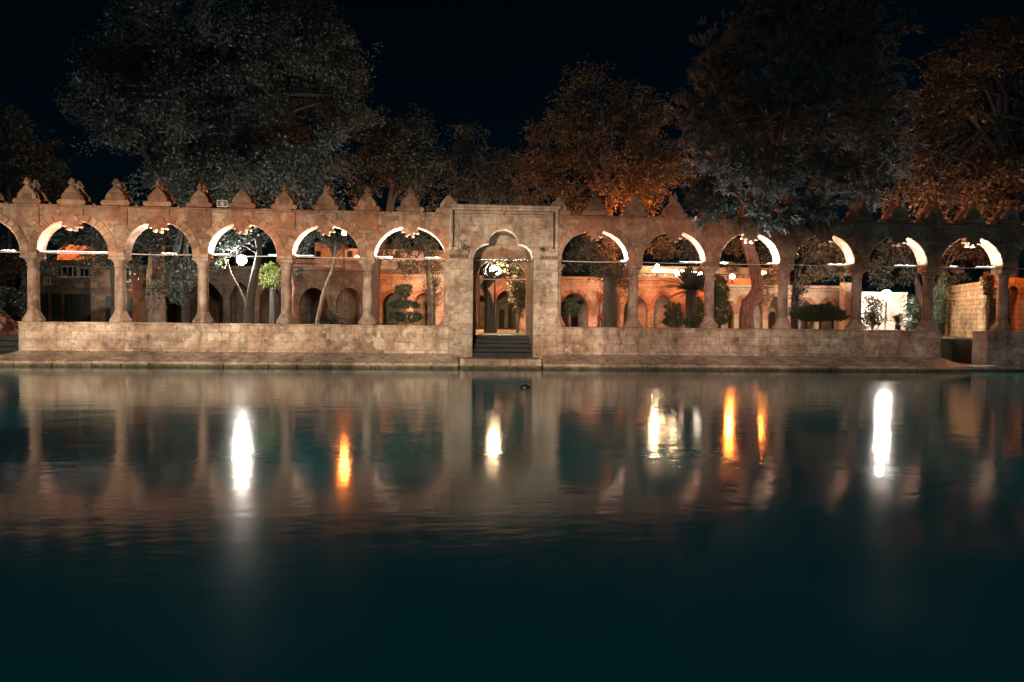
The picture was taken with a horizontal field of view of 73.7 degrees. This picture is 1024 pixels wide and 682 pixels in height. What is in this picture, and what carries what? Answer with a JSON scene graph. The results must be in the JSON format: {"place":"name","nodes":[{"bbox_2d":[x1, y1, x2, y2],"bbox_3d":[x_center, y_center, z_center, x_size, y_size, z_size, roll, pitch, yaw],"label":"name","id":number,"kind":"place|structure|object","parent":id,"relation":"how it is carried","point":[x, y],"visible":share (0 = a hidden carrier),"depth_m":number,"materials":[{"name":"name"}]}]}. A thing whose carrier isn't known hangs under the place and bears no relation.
{"place":"outdoors","nodes":[
{"label":"outdoors","id":0,"kind":"place"},
{"bbox_2d":[57,244,128,261],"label":"rooftop building","id":1,"kind":"structure","parent":0,"point":[66,256],"depth_m":39.86,"materials":[{"name":"paint"}]},
{"bbox_2d":[217,200,228,207],"bbox_3d":[-9.360,-4.415,22.137,0.330,0.255,0.216,0,2,-4],"label":"loudspeaker","id":2,"kind":"object","parent":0,"point":[222,203],"visible":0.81,"depth_m":22.04,"materials":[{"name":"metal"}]},
{"bbox_2d":[10,315,971,363],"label":"garden ground","id":3,"kind":"structure","parent":0,"point":[956,349],"depth_m":26.35,"materials":[{"name":"black soil"}]},
{"bbox_2d":[0,309,18,334],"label":"rock","id":4,"kind":"object","parent":3,"relation":"on","point":[8,326],"visible":0.41,"depth_m":24.30,"materials":[{"name":"brown stone"}]},
{"bbox_2d":[0,285,40,326],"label":"bush","id":5,"kind":"object","parent":3,"relation":"on","point":[13,302],"visible":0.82,"depth_m":24.05,"materials":[{"name":"green plant"}]},
{"bbox_2d":[0,103,71,286],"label":"tree","id":6,"kind":"object","parent":3,"relation":"on","point":[12,181],"visible":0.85,"depth_m":30.59,"materials":[{"name":"green plant"}]},
{"bbox_2d":[39,222,114,317],"bbox_3d":[-16.831,-2.545,26.518,3.542,4.362,2.021,0,2,-4],"label":"tree","id":7,"kind":"object","parent":3,"relation":"on","point":[97,237],"visible":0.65,"depth_m":26.39,"materials":[{"name":"green plant"}]},
{"bbox_2d":[19,259,166,321],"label":"house","id":8,"kind":"structure","parent":3,"relation":"on","point":[79,295],"depth_m":32.20,"materials":[{"name":"stone"}]},
{"bbox_2d":[44,277,50,284],"bbox_3d":[-21.871,-2.826,32.139,0.290,0.376,0.047,0,2,-4],"label":"window","id":9,"kind":"structure","parent":8,"relation":"in","point":[47,280],"depth_m":32.13,"materials":[{"name":"grey glass"}]},
{"bbox_2d":[57,266,78,277],"bbox_3d":[-20.949,-3.270,32.183,0.969,0.552,0.047,0,2,-4],"label":"window","id":10,"kind":"structure","parent":8,"relation":"in","point":[69,271],"depth_m":32.17,"materials":[{"name":"black glass"}]},
{"bbox_2d":[79,267,90,277],"bbox_3d":[-20.078,-3.251,32.241,0.681,0.503,0.047,0,2,-4],"label":"window","id":11,"kind":"structure","parent":8,"relation":"in","point":[85,272],"depth_m":32.23,"materials":[{"name":"black glass"}]},
{"bbox_2d":[126,267,130,281],"bbox_3d":[-17.757,-3.068,31.396,0.428,0.735,0.047,0,2,-4],"label":"window","id":12,"kind":"structure","parent":8,"relation":"in","point":[127,275],"depth_m":31.40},
{"bbox_2d":[51,0,385,322],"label":"evergreen tree","id":13,"kind":"object","parent":3,"relation":"on","point":[201,108],"visible":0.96,"depth_m":27.67,"materials":[{"name":"green plant"}]},
{"bbox_2d":[215,248,245,305],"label":"sapling","id":14,"kind":"object","parent":3,"relation":"on","point":[243,297],"visible":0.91,"depth_m":25.48,"materials":[{"name":"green plant"}]},
{"bbox_2d":[209,226,271,322],"bbox_3d":[-10.048,-2.436,25.618,2.677,4.371,1.742,0,2,-27],"label":"tree","id":15,"kind":"object","parent":3,"relation":"on","point":[249,314],"visible":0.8,"depth_m":25.53,"materials":[{"name":"grey plant"}]},
{"bbox_2d":[237,253,254,264],"bbox_3d":[-10.093,-3.104,25.854,0.644,0.432,0.356,0,2,-4],"label":"floodlight","id":16,"kind":"object","parent":15,"relation":"attached to","point":[241,260],"visible":0.9,"depth_m":25.75,"materials":[{"name":"metal"}]},
{"bbox_2d":[140,264,362,324],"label":"courtyard building","id":17,"kind":"structure","parent":3,"relation":"on","point":[226,303],"depth_m":34.05,"materials":[{"name":"brown stone"}]},
{"bbox_2d":[173,296,180,322],"bbox_3d":[-17.660,-1.603,36.062,0.465,1.582,0.056,0,2,-4],"label":"door","id":18,"kind":"structure","parent":17,"relation":"in","point":[176,308],"depth_m":36.03,"materials":[{"name":"brown wood"}]},
{"bbox_2d":[209,298,216,322],"bbox_3d":[-15.921,-1.529,36.178,0.496,1.464,0.056,0,2,-4],"label":"door","id":19,"kind":"structure","parent":17,"relation":"in","point":[212,302],"depth_m":36.15,"materials":[{"name":"brown wood"}]},
{"bbox_2d":[314,298,321,323],"bbox_3d":[-10.370,-1.516,36.540,0.393,1.535,0.056,0,2,-4],"label":"door","id":20,"kind":"structure","parent":17,"relation":"in","point":[316,303],"depth_m":36.50,"materials":[{"name":"brown wood"}]},
{"bbox_2d":[258,261,280,323],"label":"tree","id":21,"kind":"object","parent":3,"relation":"on","point":[272,281],"visible":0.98,"depth_m":27.88,"materials":[{"name":"green plant"}]},
{"bbox_2d":[291,235,311,319],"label":"tree","id":22,"kind":"object","parent":3,"relation":"on","point":[293,293],"visible":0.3,"depth_m":26.21,"materials":[{"name":"green plant"}]},
{"bbox_2d":[297,230,356,323],"bbox_3d":[-7.393,-2.572,27.027,3.304,4.619,1.718,0,2,-4],"label":"tree","id":23,"kind":"object","parent":3,"relation":"on","point":[333,249],"visible":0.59,"depth_m":27.05,"materials":[{"name":"green plant"}]},
{"bbox_2d":[315,310,345,323],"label":"palm","id":24,"kind":"object","parent":3,"relation":"on","point":[332,317],"visible":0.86,"depth_m":25.23,"materials":[{"name":"green plant"}]},
{"bbox_2d":[342,231,345,323],"bbox_3d":[-8.140,-2.985,33.055,0.227,4.764,0.227,0,2,-4],"label":"street lamp","id":25,"kind":"object","parent":3,"relation":"on","point":[344,234],"visible":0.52,"depth_m":33.03,"materials":[{"name":"metal"}]},
{"bbox_2d":[293,243,444,274],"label":"terrace building","id":26,"kind":"structure","parent":3,"relation":"on","point":[387,267],"depth_m":41.21,"materials":[{"name":"paint"}]},
{"bbox_2d":[316,251,320,256],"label":"window","id":27,"kind":"structure","parent":26,"relation":"in","point":[318,253],"depth_m":43.68,"materials":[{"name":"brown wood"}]},
{"bbox_2d":[347,251,352,256],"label":"window","id":28,"kind":"structure","parent":26,"relation":"in","point":[349,253],"depth_m":44.30,"materials":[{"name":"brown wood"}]},
{"bbox_2d":[340,101,460,324],"bbox_3d":[-5.580,-6.120,34.338,6.046,11.207,5.041,0,2,-4],"label":"tree","id":29,"kind":"object","parent":3,"relation":"on","point":[385,138],"visible":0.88,"depth_m":33.59,"materials":[{"name":"green plant"}]},
{"bbox_2d":[385,283,424,324],"bbox_3d":[-3.852,-1.152,24.592,1.468,1.896,1.005,0,2,-4],"label":"topiary","id":30,"kind":"object","parent":3,"relation":"on","point":[403,315],"visible":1,"depth_m":24.42,"materials":[{"name":"green plant"}]},
{"bbox_2d":[377,229,444,324],"bbox_3d":[-4.030,-2.496,26.731,2.833,4.522,1.874,0,2,-23],"label":"tree","id":31,"kind":"object","parent":3,"relation":"on","point":[421,243],"visible":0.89,"depth_m":26.77,"materials":[{"name":"green plant"}]},
{"bbox_2d":[420,258,443,324],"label":"tree","id":32,"kind":"object","parent":3,"relation":"on","point":[435,295],"visible":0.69,"depth_m":28.37,"materials":[{"name":"green plant"}]},
{"bbox_2d":[438,119,530,328],"bbox_3d":[-1.455,-5.907,35.611,4.942,10.772,3.928,0,2,-4],"label":"tree","id":33,"kind":"object","parent":3,"relation":"on","point":[485,184],"visible":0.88,"depth_m":35.00,"materials":[{"name":"green plant"}]},
{"bbox_2d":[490,263,500,331],"bbox_3d":[-0.725,-1.810,28.567,0.474,2.894,0.474,0,2,-4],"label":"street lamp","id":34,"kind":"object","parent":3,"relation":"on","point":[495,291],"visible":0.33,"depth_m":28.53,"materials":[{"name":"metal"}]},
{"bbox_2d":[480,258,524,332],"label":"plane tree","id":35,"kind":"object","parent":3,"relation":"on","point":[489,316],"visible":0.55,"depth_m":27.74,"materials":[{"name":"green plant"}]},
{"bbox_2d":[448,204,560,368],"bbox_3d":[-0.352,-1.632,23.524,3.697,5.700,4.120,0,2,-4],"label":"stone gateway","id":36,"kind":"object","parent":3,"relation":"on","point":[510,232],"visible":0.96,"depth_m":22.41,"materials":[{"name":"stone"}]},
{"bbox_2d":[0,230,1023,306],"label":"wood","id":37,"kind":"object","parent":3,"relation":"on","point":[232,260],"visible":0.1,"depth_m":65.18,"materials":[{"name":"green plant"}]},
{"bbox_2d":[507,277,525,332],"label":"tree","id":38,"kind":"object","parent":3,"relation":"on","point":[518,294],"visible":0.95,"depth_m":27.69,"materials":[{"name":"green plant"}]},
{"bbox_2d":[379,274,714,328],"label":"courtyard building","id":39,"kind":"structure","parent":3,"relation":"on","point":[582,291],"depth_m":37.04,"materials":[{"name":"stone"}]},
{"bbox_2d":[425,307,426,324],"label":"door","id":40,"kind":"structure","parent":39,"relation":"in","point":[426,307],"depth_m":38.88,"materials":[{"name":"brown wood"}]},
{"bbox_2d":[499,309,503,327],"bbox_3d":[-0.592,-1.286,39.192,0.306,1.103,0.056,0,2,-4],"label":"door","id":41,"kind":"structure","parent":39,"relation":"in","point":[501,312],"depth_m":39.16,"materials":[{"name":"brown wood"}]},
{"bbox_2d":[508,303,516,327],"bbox_3d":[0.022,-1.468,39.225,0.491,1.477,0.056,0,2,-4],"label":"door","id":42,"kind":"structure","parent":39,"relation":"in","point":[512,318],"depth_m":39.20,"materials":[{"name":"brown wood"}]},
{"bbox_2d":[571,306,577,326],"bbox_3d":[3.566,-1.428,39.458,0.497,1.459,0.056,0,2,-4],"label":"door","id":43,"kind":"structure","parent":39,"relation":"in","point":[574,321],"depth_m":39.44,"materials":[{"name":"brown wood"}]},
{"bbox_2d":[561,298,582,326],"bbox_3d":[2.108,-0.882,24.982,0.980,1.457,0.936,0,2,-4],"label":"topiary","id":44,"kind":"object","parent":3,"relation":"on","point":[576,307],"visible":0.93,"depth_m":24.85,"materials":[{"name":"green plant"}]},
{"bbox_2d":[562,233,627,326],"bbox_3d":[3.745,-2.570,29.897,2.965,4.624,2.339,2,2,29],"label":"tree","id":45,"kind":"object","parent":3,"relation":"on","point":[608,304],"visible":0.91,"depth_m":29.64,"materials":[{"name":"green plant"}]},
{"bbox_2d":[593,291,605,326],"bbox_3d":[3.455,-1.099,26.823,0.513,1.791,0.646,0,2,-4],"label":"flowering shrub","id":46,"kind":"object","parent":3,"relation":"on","point":[599,315],"visible":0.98,"depth_m":26.82,"materials":[{"name":"red plant"}]},
{"bbox_2d":[504,54,700,326],"bbox_3d":[4.167,-6.601,31.803,9.138,12.571,5.368,0,2,-4],"label":"plane tree","id":47,"kind":"object","parent":3,"relation":"on","point":[579,133],"visible":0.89,"depth_m":31.20,"materials":[{"name":"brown plant"}]},
{"bbox_2d":[609,272,627,326],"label":"sapling","id":48,"kind":"object","parent":3,"relation":"on","point":[618,296],"visible":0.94,"depth_m":27.37,"materials":[{"name":"green plant"}]},
{"bbox_2d":[646,236,704,281],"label":"tree","id":49,"kind":"object","parent":3,"relation":"on","point":[690,250],"visible":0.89,"depth_m":28.95,"materials":[{"name":"green plant"}]},
{"bbox_2d":[661,300,691,327],"bbox_3d":[6.121,-0.819,25.427,1.014,1.395,0.993,2,3,42],"label":"topiary","id":50,"kind":"object","parent":3,"relation":"on","point":[673,314],"visible":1,"depth_m":25.32,"materials":[{"name":"green plant"}]},
{"bbox_2d":[656,264,722,327],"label":"palm","id":51,"kind":"object","parent":3,"relation":"on","point":[693,283],"visible":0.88,"depth_m":27.38,"materials":[{"name":"green plant"}]},
{"bbox_2d":[690,300,703,327],"bbox_3d":[7.115,-0.835,25.720,0.880,1.447,0.847,0,2,-4],"label":"bush","id":52,"kind":"object","parent":3,"relation":"on","point":[698,310],"visible":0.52,"depth_m":25.63,"materials":[{"name":"green plant"}]},
{"bbox_2d":[714,273,732,327],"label":"cypress","id":53,"kind":"object","parent":3,"relation":"on","point":[721,299],"visible":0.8,"depth_m":26.05,"materials":[{"name":"green plant"}]},
{"bbox_2d":[719,237,787,317],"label":"tree","id":54,"kind":"object","parent":3,"relation":"on","point":[764,249],"visible":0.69,"depth_m":30.22,"materials":[{"name":"green plant"}]},
{"bbox_2d":[663,0,929,327],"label":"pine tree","id":55,"kind":"object","parent":3,"relation":"on","point":[776,122],"visible":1,"depth_m":25.90,"materials":[{"name":"plant"}]},
{"bbox_2d":[788,279,809,328],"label":"tree","id":56,"kind":"object","parent":3,"relation":"on","point":[799,291],"visible":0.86,"depth_m":28.29,"materials":[{"name":"green plant"}]},
{"bbox_2d":[788,303,849,328],"bbox_3d":[11.206,-0.728,24.919,2.334,1.396,1.613,0,2,-4],"label":"topiary","id":57,"kind":"object","parent":3,"relation":"on","point":[820,313],"visible":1,"depth_m":24.64,"materials":[{"name":"green plant"}]},
{"bbox_2d":[791,237,850,328],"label":"tree","id":58,"kind":"object","parent":3,"relation":"on","point":[815,256],"visible":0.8,"depth_m":29.84,"materials":[{"name":"green plant"}]},
{"bbox_2d":[861,292,888,329],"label":"conifer","id":59,"kind":"object","parent":3,"relation":"on","point":[871,320],"visible":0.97,"depth_m":26.91,"materials":[{"name":"green plant"}]},
{"bbox_2d":[881,288,891,329],"bbox_3d":[15.466,-1.179,28.241,0.375,2.011,0.375,0,2,-4],"label":"street lamp","id":60,"kind":"object","parent":3,"relation":"on","point":[886,293],"visible":0.91,"depth_m":28.18,"materials":[{"name":"white glass"}]},
{"bbox_2d":[866,239,921,329],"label":"tree","id":61,"kind":"object","parent":3,"relation":"on","point":[904,256],"visible":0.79,"depth_m":31.68,"materials":[{"name":"green plant"}]},
{"bbox_2d":[884,313,913,329],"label":"palm","id":62,"kind":"object","parent":3,"relation":"on","point":[899,319],"visible":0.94,"depth_m":26.13,"materials":[{"name":"green plant"}]},
{"bbox_2d":[902,295,921,329],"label":"conifer","id":63,"kind":"object","parent":3,"relation":"on","point":[915,312],"visible":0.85,"depth_m":27.17,"materials":[{"name":"green plant"}]},
{"bbox_2d":[933,277,958,332],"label":"conifer","id":64,"kind":"object","parent":3,"relation":"on","point":[941,316],"visible":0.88,"depth_m":27.02,"materials":[{"name":"green plant"}]},
{"bbox_2d":[877,5,1023,326],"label":"plane tree","id":65,"kind":"object","parent":3,"relation":"on","point":[1001,172],"visible":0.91,"depth_m":29.36,"materials":[{"name":"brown plant"}]},
{"bbox_2d":[934,239,990,332],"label":"tree","id":66,"kind":"object","parent":3,"relation":"on","point":[957,252],"visible":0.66,"depth_m":30.74,"materials":[{"name":"green plant"}]},
{"bbox_2d":[945,277,1023,337],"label":"brick wall","id":67,"kind":"structure","parent":3,"relation":"on","point":[967,316],"depth_m":28.36,"materials":[{"name":"beige brick"}]},
{"bbox_2d":[0,366,1023,681],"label":"water","id":68,"kind":"structure","parent":0,"point":[282,524],"depth_m":5.40,"materials":[{"name":"teal liquid"}]},
{"bbox_2d":[0,177,458,368],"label":"stone arcade","id":69,"kind":"object","parent":68,"relation":"in","point":[33,219],"visible":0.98,"depth_m":21.89,"materials":[{"name":"stone"}]},
{"bbox_2d":[45,251,107,252],"bbox_3d":[-14.035,-2.860,21.845,2.217,0.019,0.044,0,2,-4],"label":"tube light","id":70,"kind":"object","parent":69,"relation":"attached to","point":[68,251],"visible":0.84,"depth_m":21.81,"materials":[{"name":"white plastic"}]},
{"bbox_2d":[519,384,529,387],"bbox_3d":[0.301,1.075,16.042,0.267,0.150,0.267,0,2,-4],"label":"float","id":71,"kind":"object","parent":68,"relation":"on","point":[524,386],"visible":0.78,"depth_m":15.95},
{"bbox_2d":[542,189,1023,371],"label":"stone arcade","id":72,"kind":"object","parent":68,"relation":"in","point":[929,237],"visible":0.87,"depth_m":23.14,"materials":[{"name":"stone"}]},
{"bbox_2d":[0,0,1023,322],"label":"sky","id":73,"kind":"structure","parent":0,"point":[495,63],"materials":[{"name":"black"}]},
{"bbox_2d":[620,266,789,327],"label":"terrace building","id":74,"kind":"structure","parent":0,"point":[742,275],"depth_m":38.40,"materials":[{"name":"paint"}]},
{"bbox_2d":[476,329,944,335],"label":"garden path","id":75,"kind":"structure","parent":0,"point":[523,330],"depth_m":32.48,"materials":[{"name":"brown stone"}]},
{"bbox_2d":[851,292,907,329],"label":"garden wall","id":76,"kind":"structure","parent":75,"relation":"on","point":[895,303],"depth_m":31.26,"materials":[{"name":"white paint"}]},
{"bbox_2d":[715,282,851,329],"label":"courtyard building","id":77,"kind":"structure","parent":0,"point":[840,296],"depth_m":34.53,"materials":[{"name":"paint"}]},
{"bbox_2d":[730,273,734,283],"bbox_3d":[11.229,-3.078,34.816,0.237,0.761,0.237,0,2,-4],"label":"street lamp","id":78,"kind":"object","parent":77,"relation":"on","point":[732,275],"visible":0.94,"depth_m":34.76,"materials":[{"name":"metal"}]},
{"bbox_2d":[768,312,775,328],"bbox_3d":[13.601,-0.995,35.715,0.344,1.079,0.056,0,2,-4],"label":"door","id":79,"kind":"structure","parent":77,"relation":"in","point":[772,315],"depth_m":35.68,"materials":[{"name":"brown wood"}]},
{"bbox_2d":[801,321,806,328],"bbox_3d":[15.335,-0.892,35.832,0.317,0.903,0.056,0,2,-4],"label":"door","id":80,"kind":"structure","parent":77,"relation":"in","point":[803,323],"depth_m":35.80,"materials":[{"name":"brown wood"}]},
{"bbox_2d":[1005,360,1023,365],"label":"stone block","id":81,"kind":"structure","parent":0,"point":[1015,363],"depth_m":23.23,"materials":[{"name":"stone"}]},
{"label":"low landing","id":82,"kind":"structure","parent":0,"visible":0},
{"bbox_2d":[0,335,18,354],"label":"stone steps","id":83,"kind":"structure","parent":82,"relation":"on","point":[9,343],"depth_m":22.77,"materials":[{"name":"grey stone"}]}
]}

